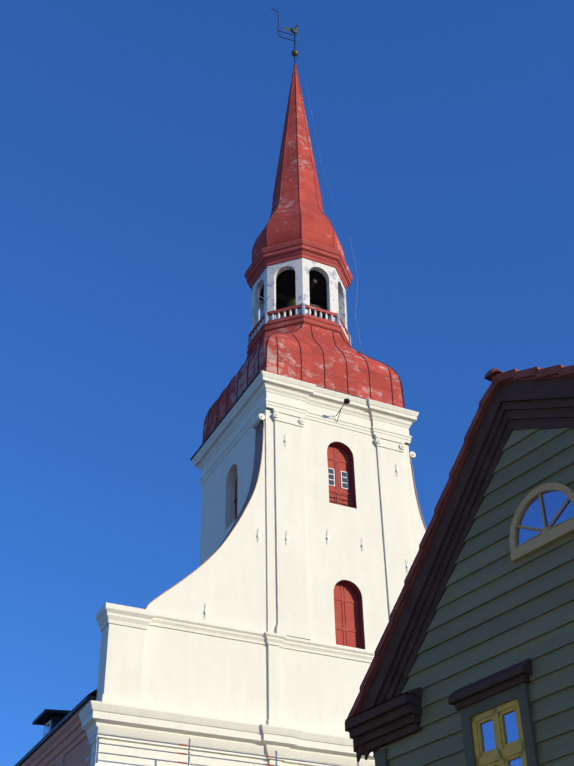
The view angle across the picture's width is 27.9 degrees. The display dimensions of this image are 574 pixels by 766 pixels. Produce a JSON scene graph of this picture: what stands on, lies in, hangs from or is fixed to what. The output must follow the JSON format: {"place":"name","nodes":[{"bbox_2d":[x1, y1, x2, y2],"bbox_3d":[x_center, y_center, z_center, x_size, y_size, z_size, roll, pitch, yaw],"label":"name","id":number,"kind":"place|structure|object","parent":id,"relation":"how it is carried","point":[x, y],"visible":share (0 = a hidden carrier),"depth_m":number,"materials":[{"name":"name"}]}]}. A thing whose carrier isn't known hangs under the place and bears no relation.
{"place":"outdoors","nodes":[
{"label":"outdoors","id":0,"kind":"place"},
{"bbox_2d":[79,413,426,765],"bbox_3d":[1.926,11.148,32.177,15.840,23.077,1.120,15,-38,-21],"label":"church facade","id":1,"kind":"structure","parent":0,"point":[230,673],"depth_m":32.09,"materials":[{"name":"white paint"}]},
{"bbox_2d":[0,0,573,765],"label":"sky","id":2,"kind":"structure","parent":0,"point":[140,140],"materials":[{"name":"blue"}]},
{"bbox_2d":[192,370,418,651],"bbox_3d":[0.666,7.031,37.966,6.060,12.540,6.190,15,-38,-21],"label":"church tower","id":3,"kind":"structure","parent":0,"point":[344,484],"depth_m":37.50,"materials":[{"name":"white paint"}]},
{"bbox_2d":[190,64,404,459],"bbox_3d":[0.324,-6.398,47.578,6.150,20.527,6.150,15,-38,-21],"label":"church spire","id":4,"kind":"structure","parent":3,"relation":"on","point":[298,275],"depth_m":44.13,"materials":[{"name":"red metal"}]},
{"bbox_2d":[271,8,298,63],"bbox_3d":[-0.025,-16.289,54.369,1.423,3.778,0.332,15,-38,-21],"label":"weather vane","id":5,"kind":"object","parent":4,"relation":"on","point":[294,52],"visible":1,"depth_m":54.60,"materials":[{"name":"grey metal"}]},
{"bbox_2d":[205,398,408,618],"bbox_3d":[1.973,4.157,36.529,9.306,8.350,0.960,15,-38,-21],"label":"facade fittings","id":6,"kind":"object","parent":3,"relation":"attached to","point":[346,400],"visible":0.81,"depth_m":37.31,"materials":[{"name":"grey metal"}]},
{"bbox_3d":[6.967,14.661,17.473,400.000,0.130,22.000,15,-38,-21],"label":"church pavement","id":7,"kind":"structure","parent":0,"visible":0},
{"bbox_2d":[86,726,358,765],"bbox_3d":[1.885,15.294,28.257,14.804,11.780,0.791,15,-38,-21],"label":"scaffolding","id":8,"kind":"object","parent":7,"relation":"on","point":[188,754],"visible":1,"depth_m":29.23,"materials":[{"name":"grey metal"}]},
{"label":"ground","id":9,"kind":"structure","parent":0,"visible":0},
{"bbox_2d":[14,689,96,765],"bbox_3d":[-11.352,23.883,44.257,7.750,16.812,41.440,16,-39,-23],"label":"neighbouring building","id":10,"kind":"structure","parent":9,"relation":"on","point":[64,740],"depth_m":32.21,"materials":[{"name":"pinkish plaster"},{"name":"dark sheet metal roofing"}]},
{"bbox_2d":[345,364,573,765],"bbox_3d":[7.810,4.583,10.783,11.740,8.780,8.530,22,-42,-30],"label":"green house","id":11,"kind":"structure","parent":9,"relation":"on","point":[472,663],"depth_m":10.81,"materials":[{"name":"green wood"}]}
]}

